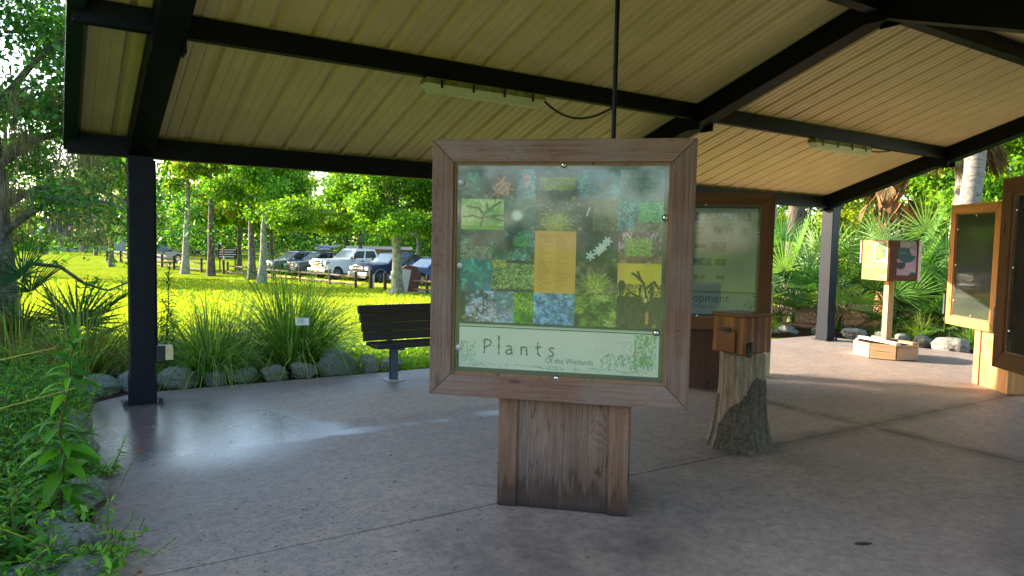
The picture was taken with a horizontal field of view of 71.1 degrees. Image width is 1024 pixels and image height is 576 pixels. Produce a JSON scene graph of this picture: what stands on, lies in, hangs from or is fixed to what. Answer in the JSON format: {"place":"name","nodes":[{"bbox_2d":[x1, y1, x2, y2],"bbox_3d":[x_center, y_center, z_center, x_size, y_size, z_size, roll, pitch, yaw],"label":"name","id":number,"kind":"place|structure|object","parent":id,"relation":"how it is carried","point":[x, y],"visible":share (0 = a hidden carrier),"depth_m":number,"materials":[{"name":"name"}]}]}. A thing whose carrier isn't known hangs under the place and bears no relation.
{"place":"outdoors","nodes":[
{"label":"outdoors","id":0,"kind":"place"},
{"bbox_2d":[0,357,388,566],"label":"mulch bed","id":1,"kind":"object","parent":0,"point":[123,393],"visible":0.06,"depth_m":7.34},
{"bbox_2d":[0,461,35,534],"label":"leafy herb","id":2,"kind":"object","parent":1,"relation":"on","point":[6,464],"visible":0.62,"depth_m":3.72,"materials":[{"name":"green plant"}]},
{"bbox_2d":[0,381,40,458],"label":"leafy herb","id":3,"kind":"object","parent":1,"relation":"on","point":[6,417],"visible":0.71,"depth_m":5.05,"materials":[{"name":"green plant"}]},
{"bbox_2d":[0,340,43,387],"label":"leafy herb","id":4,"kind":"object","parent":1,"relation":"on","point":[18,365],"visible":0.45,"depth_m":7.09,"materials":[{"name":"green plant"}]},
{"bbox_2d":[0,451,45,523],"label":"leafy herb","id":5,"kind":"object","parent":1,"relation":"on","point":[23,491],"visible":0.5,"depth_m":4.05,"materials":[{"name":"green plant"}]},
{"bbox_2d":[0,365,46,413],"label":"leafy herb","id":6,"kind":"object","parent":1,"relation":"on","point":[12,385],"visible":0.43,"depth_m":5.94,"materials":[{"name":"green plant"}]},
{"bbox_2d":[0,473,48,565],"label":"leafy herb","id":7,"kind":"object","parent":1,"relation":"on","point":[15,546],"visible":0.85,"depth_m":3.37,"materials":[{"name":"green plant"}]},
{"bbox_2d":[0,387,50,435],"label":"leafy herb","id":8,"kind":"object","parent":1,"relation":"on","point":[19,413],"visible":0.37,"depth_m":5.50,"materials":[{"name":"green plant"}]},
{"bbox_2d":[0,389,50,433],"bbox_3d":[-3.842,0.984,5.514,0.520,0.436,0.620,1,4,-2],"label":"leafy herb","id":9,"kind":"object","parent":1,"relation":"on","point":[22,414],"visible":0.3,"depth_m":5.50,"materials":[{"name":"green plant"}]},
{"bbox_2d":[0,436,50,503],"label":"leafy herb","id":10,"kind":"object","parent":1,"relation":"on","point":[13,469],"visible":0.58,"depth_m":4.07,"materials":[{"name":"green plant"}]},
{"bbox_2d":[0,521,59,575],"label":"leafy herb","id":11,"kind":"object","parent":1,"relation":"on","point":[18,572],"visible":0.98,"depth_m":2.79,"materials":[{"name":"green plant"}]},
{"bbox_2d":[0,429,64,479],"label":"leafy herb","id":12,"kind":"object","parent":1,"relation":"on","point":[10,442],"visible":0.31,"depth_m":4.61,"materials":[{"name":"green plant"}]},
{"bbox_2d":[0,485,66,556],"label":"leafy herb","id":13,"kind":"object","parent":1,"relation":"on","point":[26,532],"visible":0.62,"depth_m":3.60,"materials":[{"name":"green plant"}]},
{"bbox_2d":[0,445,71,509],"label":"leafy herb","id":14,"kind":"object","parent":1,"relation":"on","point":[38,475],"visible":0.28,"depth_m":4.20,"materials":[{"name":"green plant"}]},
{"bbox_2d":[7,422,76,488],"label":"leafy herb","id":15,"kind":"object","parent":1,"relation":"on","point":[36,460],"visible":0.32,"depth_m":4.45,"materials":[{"name":"green plant"}]},
{"bbox_2d":[3,409,82,461],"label":"leafy herb","id":16,"kind":"object","parent":1,"relation":"on","point":[43,442],"visible":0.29,"depth_m":4.91,"materials":[{"name":"green plant"}]},
{"bbox_2d":[1,506,91,575],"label":"leafy herb","id":17,"kind":"object","parent":1,"relation":"on","point":[49,542],"visible":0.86,"depth_m":3.14,"materials":[{"name":"green plant"}]},
{"bbox_2d":[0,284,108,369],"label":"grass clump","id":18,"kind":"object","parent":1,"relation":"on","point":[2,346],"visible":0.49,"depth_m":8.35,"materials":[{"name":"plant"}]},
{"bbox_2d":[0,554,109,575],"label":"edging stone","id":19,"kind":"object","parent":1,"relation":"on","point":[79,567],"visible":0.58,"depth_m":3.21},
{"bbox_2d":[37,508,78,530],"bbox_3d":[-2.453,1.286,3.887,0.193,0.163,0.293,0,4,-19],"label":"edging stone","id":20,"kind":"object","parent":1,"relation":"on","point":[56,521],"visible":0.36,"depth_m":3.84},
{"bbox_2d":[0,343,118,575],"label":"ground cover","id":21,"kind":"object","parent":1,"relation":"on","point":[108,563],"visible":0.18,"depth_m":3.86,"materials":[{"name":"green plant"}]},
{"bbox_2d":[13,322,106,521],"bbox_3d":[-2.497,0.758,3.971,0.442,1.136,0.456,-1,4,-33],"label":"leafy herb","id":22,"kind":"object","parent":1,"relation":"on","point":[83,453],"visible":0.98,"depth_m":3.95,"materials":[{"name":"green plant"}]},
{"bbox_2d":[11,369,110,435],"bbox_3d":[-3.561,0.933,5.777,0.554,0.517,0.661,3,4,24],"label":"leafy herb","id":23,"kind":"object","parent":1,"relation":"on","point":[68,405],"visible":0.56,"depth_m":5.81,"materials":[{"name":"green plant"}]},
{"bbox_2d":[27,367,96,418],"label":"leafy herb","id":24,"kind":"object","parent":1,"relation":"on","point":[72,393],"visible":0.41,"depth_m":5.97,"materials":[{"name":"green plant"}]},
{"bbox_2d":[29,522,106,559],"bbox_3d":[-2.217,1.299,3.592,0.332,0.219,0.310,4,5,41],"label":"edging stone","id":25,"kind":"object","parent":1,"relation":"on","point":[87,531],"visible":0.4,"depth_m":3.54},
{"bbox_2d":[28,417,108,483],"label":"leafy herb","id":26,"kind":"object","parent":1,"relation":"on","point":[80,441],"visible":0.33,"depth_m":4.67,"materials":[{"name":"green plant"}]},
{"bbox_2d":[52,408,92,433],"bbox_3d":[-3.577,1.124,5.829,0.289,0.271,0.341,1,4,3],"label":"edging stone","id":27,"kind":"object","parent":1,"relation":"on","point":[83,423],"visible":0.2,"depth_m":5.81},
{"bbox_2d":[15,527,139,575],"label":"herb sprig","id":28,"kind":"object","parent":1,"relation":"on","point":[95,563],"visible":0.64,"depth_m":3.21,"materials":[{"name":"green plant"}]},
{"bbox_2d":[0,276,164,389],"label":"grass clump","id":29,"kind":"object","parent":1,"relation":"on","point":[98,365],"visible":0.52,"depth_m":7.86,"materials":[{"name":"plant"}]},
{"bbox_2d":[63,475,109,514],"bbox_3d":[-2.545,1.238,4.293,0.240,0.206,0.428,0,4,-25],"label":"edging stone","id":30,"kind":"object","parent":1,"relation":"on","point":[102,484],"visible":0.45,"depth_m":4.26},
{"bbox_2d":[50,436,130,477],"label":"herb sprig","id":31,"kind":"object","parent":1,"relation":"on","point":[114,468],"visible":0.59,"depth_m":4.75,"materials":[{"name":"green plant"}]},
{"bbox_2d":[81,374,122,395],"bbox_3d":[-4.179,0.998,7.304,0.432,0.257,0.320,-2,5,-45],"label":"edging stone","id":32,"kind":"object","parent":1,"relation":"on","point":[111,384],"visible":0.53,"depth_m":7.24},
{"bbox_2d":[70,495,176,564],"bbox_3d":[-1.950,1.232,3.521,0.458,0.319,0.444,-2,5,-42],"label":"herb sprig","id":33,"kind":"object","parent":1,"relation":"on","point":[113,549],"visible":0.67,"depth_m":3.56,"materials":[{"name":"green plant"}]},
{"bbox_2d":[88,295,202,378],"bbox_3d":[-4.250,0.495,8.428,1.729,1.037,1.877,2,4,18],"label":"grass clump","id":34,"kind":"object","parent":1,"relation":"on","point":[123,365],"visible":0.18,"depth_m":8.16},
{"bbox_2d":[156,261,179,373],"bbox_3d":[-3.780,0.378,7.813,0.317,1.348,0.359,5,5,42],"label":"leafy spike","id":35,"kind":"object","parent":1,"relation":"on","point":[166,325],"visible":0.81,"depth_m":7.83,"materials":[{"name":"green plant"}]},
{"bbox_2d":[157,366,199,389],"bbox_3d":[-3.564,0.993,7.652,0.383,0.327,0.344,1,4,-4],"label":"edging stone","id":36,"kind":"object","parent":1,"relation":"on","point":[174,379],"visible":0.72,"depth_m":7.53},
{"bbox_2d":[116,272,290,394],"bbox_3d":[-3.493,0.430,8.139,1.947,1.237,2.002,1,4,-4],"label":"grass clump","id":37,"kind":"object","parent":1,"relation":"on","point":[214,354],"visible":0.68,"depth_m":8.00,"materials":[{"name":"plant"}]},
{"bbox_2d":[162,285,268,366],"bbox_3d":[-3.542,0.438,9.182,1.995,1.085,2.006,-1,4,-33],"label":"grass clump","id":38,"kind":"object","parent":1,"relation":"on","point":[229,326],"visible":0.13,"depth_m":9.05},
{"bbox_2d":[203,371,227,386],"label":"edging stone","id":39,"kind":"object","parent":1,"relation":"on","point":[220,381],"visible":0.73,"depth_m":7.75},
{"bbox_2d":[230,367,256,383],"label":"edging stone","id":40,"kind":"object","parent":1,"relation":"on","point":[249,373],"visible":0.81,"depth_m":7.93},
{"bbox_2d":[260,364,288,381],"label":"edging stone","id":41,"kind":"object","parent":1,"relation":"on","point":[276,369],"visible":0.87,"depth_m":8.09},
{"bbox_2d":[187,238,405,383],"bbox_3d":[-2.712,0.148,9.004,3.002,1.723,2.786,1,4,-6],"label":"grass clump","id":42,"kind":"object","parent":1,"relation":"on","point":[314,345],"visible":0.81,"depth_m":8.78,"materials":[{"name":"plant"}]},
{"bbox_2d":[291,362,318,377],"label":"edging stone","id":43,"kind":"object","parent":1,"relation":"on","point":[305,370],"visible":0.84,"depth_m":8.29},
{"bbox_2d":[263,294,363,360],"bbox_3d":[-2.608,0.458,9.762,1.718,1.012,1.822,-1,4,-33],"label":"grass clump","id":44,"kind":"object","parent":1,"relation":"on","point":[339,347],"visible":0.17,"depth_m":9.78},
{"bbox_2d":[316,347,358,375],"bbox_3d":[-2.119,0.949,8.663,0.533,0.485,0.356,-1,4,-27],"label":"edging stone","id":45,"kind":"object","parent":1,"relation":"on","point":[327,365],"visible":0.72,"depth_m":8.51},
{"bbox_2d":[357,354,379,373],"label":"edging stone","id":46,"kind":"object","parent":1,"relation":"on","point":[373,366],"visible":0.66,"depth_m":8.70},
{"bbox_2d":[0,0,910,250],"label":"sky","id":47,"kind":"structure","parent":0,"point":[12,61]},
{"bbox_2d":[1,241,942,369],"bbox_3d":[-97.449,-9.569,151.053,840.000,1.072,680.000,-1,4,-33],"label":"lawn","id":48,"kind":"structure","parent":0,"point":[80,267],"depth_m":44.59,"materials":[{"name":"plant"}]},
{"bbox_2d":[0,222,76,361],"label":"saw palmetto","id":49,"kind":"object","parent":48,"relation":"on","point":[24,273],"visible":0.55,"depth_m":9.62,"materials":[{"name":"plant"}]},
{"bbox_2d":[10,202,77,283],"bbox_3d":[-12.180,-2.712,10.838,9.626,7.313,8.622,-1,4,-33],"label":"oak tree","id":50,"kind":"object","parent":48,"relation":"on","point":[18,241],"visible":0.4,"depth_m":11.95,"materials":[{"name":"green plant"}]},
{"bbox_2d":[0,78,122,254],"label":"oak tree","id":51,"kind":"object","parent":48,"relation":"on","point":[47,173],"visible":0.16,"depth_m":45.00,"materials":[{"name":"green plant"}]},
{"bbox_2d":[0,267,127,355],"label":"saw palmetto","id":52,"kind":"object","parent":48,"relation":"on","point":[81,312],"visible":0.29,"depth_m":9.27,"materials":[{"name":"plant"}]},
{"bbox_2d":[32,218,126,251],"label":"grey house","id":53,"kind":"structure","parent":48,"relation":"on","point":[118,247],"depth_m":107.61,"materials":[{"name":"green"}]},
{"bbox_2d":[0,0,233,349],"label":"oak tree","id":54,"kind":"object","parent":48,"relation":"on","point":[49,38],"visible":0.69,"depth_m":9.83,"materials":[{"name":"green plant"}]},
{"bbox_2d":[68,157,174,266],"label":"lawn tree","id":55,"kind":"object","parent":48,"relation":"on","point":[161,223],"visible":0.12,"depth_m":57.87,"materials":[{"name":"green plant"}]},
{"bbox_2d":[106,251,202,272],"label":"rail fence","id":56,"kind":"object","parent":48,"relation":"on","point":[174,261],"visible":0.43,"depth_m":55.63,"materials":[{"name":"brown wood"}]},
{"bbox_2d":[156,160,217,273],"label":"lawn tree","id":57,"kind":"object","parent":48,"relation":"on","point":[185,267],"visible":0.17,"depth_m":49.68,"materials":[{"name":"green plant"}]},
{"bbox_2d":[168,161,236,275],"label":"pine tree","id":58,"kind":"object","parent":48,"relation":"on","point":[187,169],"visible":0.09,"depth_m":47.34,"materials":[{"name":"green plant"}]},
{"bbox_2d":[218,248,236,270],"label":"information sign","id":59,"kind":"object","parent":48,"relation":"on","point":[230,253],"visible":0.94,"depth_m":55.33,"materials":[{"name":"grey wood"}]},
{"bbox_2d":[190,170,289,269],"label":"lawn tree","id":60,"kind":"object","parent":48,"relation":"on","point":[222,221],"visible":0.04,"depth_m":56.60,"materials":[{"name":"green plant"}]},
{"bbox_2d":[194,166,289,279],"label":"lawn tree","id":61,"kind":"object","parent":48,"relation":"on","point":[251,250],"visible":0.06,"depth_m":44.52,"materials":[{"name":"green plant"}]},
{"bbox_2d":[190,165,318,282],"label":"lawn tree","id":62,"kind":"object","parent":48,"relation":"on","point":[274,185],"visible":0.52,"depth_m":40.84,"materials":[{"name":"green plant"}]},
{"bbox_2d":[200,170,331,259],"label":"lawn tree","id":63,"kind":"object","parent":48,"relation":"on","point":[235,214],"visible":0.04,"depth_m":55.45,"materials":[{"name":"green plant"}]},
{"bbox_2d":[258,250,313,273],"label":"parked car","id":64,"kind":"object","parent":48,"relation":"on","point":[301,253],"visible":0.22,"depth_m":52.99,"materials":[{"name":"grey paint"}]},
{"bbox_2d":[227,262,356,287],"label":"rail fence","id":65,"kind":"object","parent":48,"relation":"on","point":[300,278],"visible":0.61,"depth_m":42.69,"materials":[{"name":"brown wood"}]},
{"bbox_2d":[283,251,338,274],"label":"parked car","id":66,"kind":"object","parent":48,"relation":"on","point":[303,262],"visible":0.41,"depth_m":51.91,"materials":[{"name":"grey paint"}]},
{"bbox_2d":[242,318,429,373],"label":"lawn weeds","id":67,"kind":"object","parent":48,"relation":"on","point":[419,355],"visible":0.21,"depth_m":9.58,"materials":[{"name":"green plant"}]},
{"bbox_2d":[252,172,431,293],"bbox_3d":[-5.401,-3.672,34.688,12.656,8.232,7.804,-1,4,-33],"label":"lawn tree","id":68,"kind":"object","parent":48,"relation":"on","point":[348,200],"visible":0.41,"depth_m":33.40,"materials":[{"name":"green plant"}]},
{"bbox_2d":[308,248,376,279],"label":"pickup truck","id":69,"kind":"object","parent":48,"relation":"on","point":[345,259],"visible":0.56,"depth_m":47.29,"materials":[{"name":"white paint"}]},
{"bbox_2d":[312,189,390,248],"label":"lawn tree","id":70,"kind":"object","parent":48,"relation":"on","point":[331,228],"visible":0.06,"depth_m":57.29,"materials":[{"name":"green plant"}]},
{"bbox_2d":[348,251,422,282],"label":"pickup truck","id":71,"kind":"object","parent":48,"relation":"on","point":[380,264],"visible":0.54,"depth_m":44.86,"materials":[{"name":"blue paint"}]},
{"bbox_2d":[372,184,431,255],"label":"lawn tree","id":72,"kind":"object","parent":48,"relation":"on","point":[418,243],"visible":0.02,"depth_m":51.43,"materials":[{"name":"green plant"}]},
{"bbox_2d":[386,265,430,292],"bbox_3d":[-5.222,-0.431,36.814,2.300,1.518,1.400,0,4,-15],"label":"wedge marker","id":73,"kind":"object","parent":48,"relation":"on","point":[410,273],"visible":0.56,"depth_m":36.40,"materials":[{"name":"concrete"}]},
{"bbox_2d":[389,257,430,285],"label":"parked car","id":74,"kind":"object","parent":48,"relation":"on","point":[423,264],"visible":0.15,"depth_m":42.88,"materials":[{"name":"blue paint"}]},
{"bbox_2d":[11,167,1011,295],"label":"woods","id":75,"kind":"object","parent":48,"relation":"on","point":[296,240],"depth_m":91.54,"materials":[{"name":"plant"}]},
{"bbox_2d":[775,182,928,272],"bbox_3d":[13.918,-4.756,30.749,7.706,9.056,6.703,2,4,8],"label":"broadleaf tree","id":76,"kind":"object","parent":48,"relation":"on","point":[850,213],"visible":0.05,"depth_m":30.80,"materials":[{"name":"green plant"}]},
{"bbox_2d":[85,335,1023,575],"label":"concrete floor","id":77,"kind":"structure","parent":0,"point":[942,467],"depth_m":4.77,"materials":[{"name":"concrete"}]},
{"bbox_2d":[357,303,430,381],"bbox_3d":[-0.874,0.617,8.478,1.851,0.850,0.508,-1,4,-33],"label":"park bench","id":78,"kind":"object","parent":77,"relation":"on","point":[389,317],"visible":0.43,"depth_m":8.24,"materials":[{"name":"brown plastic"}]},
{"bbox_2d":[63,0,1023,407],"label":"pavilion","id":79,"kind":"structure","parent":77,"relation":"on","point":[753,96],"depth_m":6.70,"materials":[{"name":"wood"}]},
{"bbox_2d":[154,160,173,361],"bbox_3d":[-3.304,-0.247,6.794,0.156,1.895,0.100,-1,4,-33],"label":"outlet box","id":80,"kind":"object","parent":79,"relation":"attached to","point":[164,353],"visible":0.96,"depth_m":6.78,"materials":[{"name":"black plastic"}]},
{"bbox_2d":[420,76,611,119],"bbox_3d":[0.138,-1.724,6.650,2.123,0.186,0.143,-1,4,-33],"label":"strip light","id":81,"kind":"object","parent":79,"relation":"attached to","point":[446,87],"visible":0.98,"depth_m":6.36,"materials":[{"name":"white plastic"}]},
{"bbox_2d":[611,0,619,137],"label":"hanging conduit","id":82,"kind":"object","parent":79,"relation":"hanging from","point":[615,67],"visible":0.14,"depth_m":4.17,"materials":[{"name":"black metal"}]},
{"bbox_2d":[807,138,889,155],"bbox_3d":[4.496,-1.831,9.454,1.769,0.128,0.143,-1,4,-33],"label":"strip light","id":83,"kind":"object","parent":79,"relation":"attached to","point":[835,146],"visible":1,"depth_m":9.23,"materials":[{"name":"white plastic"}]},
{"bbox_2d":[143,355,947,572],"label":"leaf litter","id":84,"kind":"object","parent":77,"relation":"on","point":[426,492],"visible":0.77,"depth_m":4.28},
{"bbox_2d":[429,138,697,516],"bbox_3d":[0.327,0.223,4.516,1.515,2.191,0.763,2,4,11],"label":"display board","id":85,"kind":"object","parent":77,"relation":"on","point":[561,295],"visible":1,"depth_m":4.18,"materials":[{"name":"brown wood"}]},
{"bbox_2d":[689,192,775,388],"bbox_3d":[2.160,0.019,8.332,1.515,2.191,0.763,2,4,11],"label":"display board","id":86,"kind":"object","parent":77,"relation":"on","point":[733,251],"visible":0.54,"depth_m":7.92,"materials":[{"name":"brown wood"}]},
{"bbox_2d":[706,351,774,455],"bbox_3d":[1.823,0.885,5.795,0.534,0.775,0.563,-1,4,-33],"label":"tree stump","id":87,"kind":"object","parent":77,"relation":"on","point":[739,425],"visible":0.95,"depth_m":5.61,"materials":[{"name":"brown wood"}]},
{"bbox_2d":[712,310,774,357],"bbox_3d":[1.855,0.361,5.741,0.390,0.332,0.364,-1,4,-35],"label":"wooden box","id":88,"kind":"object","parent":87,"relation":"on","point":[746,333],"visible":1,"depth_m":5.63,"materials":[{"name":"brown wood"}]},
{"bbox_2d":[853,240,921,360],"bbox_3d":[5.676,0.160,10.809,0.853,1.750,0.853,0,4,-13],"label":"information display stand","id":89,"kind":"object","parent":77,"relation":"on","point":[889,263],"visible":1,"depth_m":10.55,"materials":[{"name":"beige wood"}]},
{"bbox_2d":[942,201,1023,394],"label":"display board","id":90,"kind":"object","parent":77,"relation":"on","point":[969,299],"visible":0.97,"depth_m":8.64,"materials":[{"name":"brown wood"}]},
{"bbox_2d":[992,176,1023,375],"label":"display board","id":91,"kind":"object","parent":77,"relation":"on","point":[1008,347],"visible":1,"depth_m":5.64,"materials":[{"name":"brown wood"}]},
{"bbox_2d":[771,301,973,353],"bbox_3d":[11.154,0.866,16.510,15.400,0.094,11.500,-1,4,-33],"label":"mulch bed","id":92,"kind":"object","parent":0,"point":[801,327],"depth_m":15.20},
{"bbox_2d":[778,206,805,307],"bbox_3d":[7.581,-6.257,19.086,6.169,13.969,5.766,-1,4,-33],"label":"tree trunk","id":93,"kind":"object","parent":92,"relation":"on","point":[800,213],"depth_m":19.49,"materials":[{"name":"green plant"}]},
{"bbox_2d":[772,212,846,328],"bbox_3d":[5.394,-0.384,14.607,2.706,2.544,2.776,2,4,19],"label":"saw palmetto","id":94,"kind":"object","parent":92,"relation":"on","point":[786,265],"visible":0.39,"depth_m":14.42,"materials":[{"name":"plant"}]},
{"bbox_2d":[772,205,854,322],"bbox_3d":[6.141,-0.564,15.823,3.063,2.782,3.219,-1,4,-33],"label":"saw palmetto","id":95,"kind":"object","parent":92,"relation":"on","point":[783,235],"visible":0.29,"depth_m":15.99,"materials":[{"name":"plant"}]},
{"bbox_2d":[841,328,867,338],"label":"edging stone","id":96,"kind":"object","parent":92,"relation":"on","point":[851,333],"visible":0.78,"depth_m":13.04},
{"bbox_2d":[774,219,941,330],"bbox_3d":[6.849,-0.287,14.297,2.974,2.452,3.309,-1,4,-33],"label":"saw palmetto","id":97,"kind":"object","parent":92,"relation":"on","point":[845,251],"visible":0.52,"depth_m":13.94,"materials":[{"name":"plant"}]},
{"bbox_2d":[805,212,948,331],"bbox_3d":[7.508,-0.323,14.362,3.169,2.545,2.676,3,4,21],"label":"saw palmetto","id":98,"kind":"object","parent":92,"relation":"on","point":[869,287],"visible":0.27,"depth_m":14.20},
{"bbox_2d":[836,193,951,326],"bbox_3d":[8.437,-0.579,15.243,2.935,2.985,3.502,2,4,4],"label":"saw palmetto","id":99,"kind":"object","parent":92,"relation":"on","point":[929,229],"visible":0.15,"depth_m":14.75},
{"bbox_2d":[851,249,958,335],"bbox_3d":[7.614,0.114,13.329,2.422,1.809,1.919,-1,4,-33],"label":"saw palmetto","id":100,"kind":"object","parent":92,"relation":"on","point":[915,290],"visible":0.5,"depth_m":13.22,"materials":[{"name":"plant"}]},
{"bbox_2d":[858,161,963,312],"bbox_3d":[8.939,-1.922,16.910,4.260,5.375,4.150,-1,4,-33],"label":"cabbage palm","id":101,"kind":"object","parent":92,"relation":"on","point":[888,199],"visible":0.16,"depth_m":16.78,"materials":[{"name":"green plant"}]},
{"bbox_2d":[868,221,966,336],"bbox_3d":[8.431,-0.211,13.488,3.325,2.474,3.034,-1,4,-33],"label":"saw palmetto","id":102,"kind":"object","parent":92,"relation":"on","point":[944,252],"visible":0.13,"depth_m":13.27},
{"bbox_2d":[892,309,943,340],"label":"grass clump","id":103,"kind":"object","parent":92,"relation":"on","point":[911,332],"visible":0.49,"depth_m":12.79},
{"bbox_2d":[905,269,971,337],"bbox_3d":[8.045,0.290,12.717,2.116,1.554,1.833,-1,4,-33],"label":"saw palmetto","id":104,"kind":"object","parent":92,"relation":"on","point":[937,307],"visible":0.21,"depth_m":12.75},
{"bbox_2d":[931,337,969,352],"bbox_3d":[7.228,0.963,11.830,0.354,0.323,0.576,-2,5,-40],"label":"edging stone","id":105,"kind":"object","parent":92,"relation":"on","point":[951,344],"visible":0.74,"depth_m":11.68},
{"bbox_2d":[942,325,974,348],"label":"grass clump","id":106,"kind":"object","parent":92,"relation":"on","point":[970,337],"visible":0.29,"depth_m":12.17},
{"bbox_2d":[909,136,1023,228],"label":"broadleaf tree","id":107,"kind":"object","parent":92,"relation":"on","point":[992,190],"visible":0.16,"depth_m":20.45,"materials":[{"name":"green plant"}]},
{"bbox_2d":[924,144,1011,260],"bbox_3d":[9.890,-2.509,15.929,3.612,6.696,3.702,3,4,29],"label":"cabbage palm","id":108,"kind":"object","parent":92,"relation":"on","point":[996,157],"visible":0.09,"depth_m":15.54,"materials":[{"name":"green plant"}]},
{"bbox_2d":[950,150,986,330],"bbox_3d":[9.567,-2.803,14.424,3.691,7.458,3.587,1,4,3],"label":"cabbage palm","id":109,"kind":"object","parent":92,"relation":"on","point":[972,186],"depth_m":14.52,"materials":[{"name":"grey plant"}]},
{"bbox_2d":[839,140,1022,259],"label":"broadleaf tree","id":110,"kind":"object","parent":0,"point":[918,196],"visible":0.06,"depth_m":26.30,"materials":[{"name":"green plant"}]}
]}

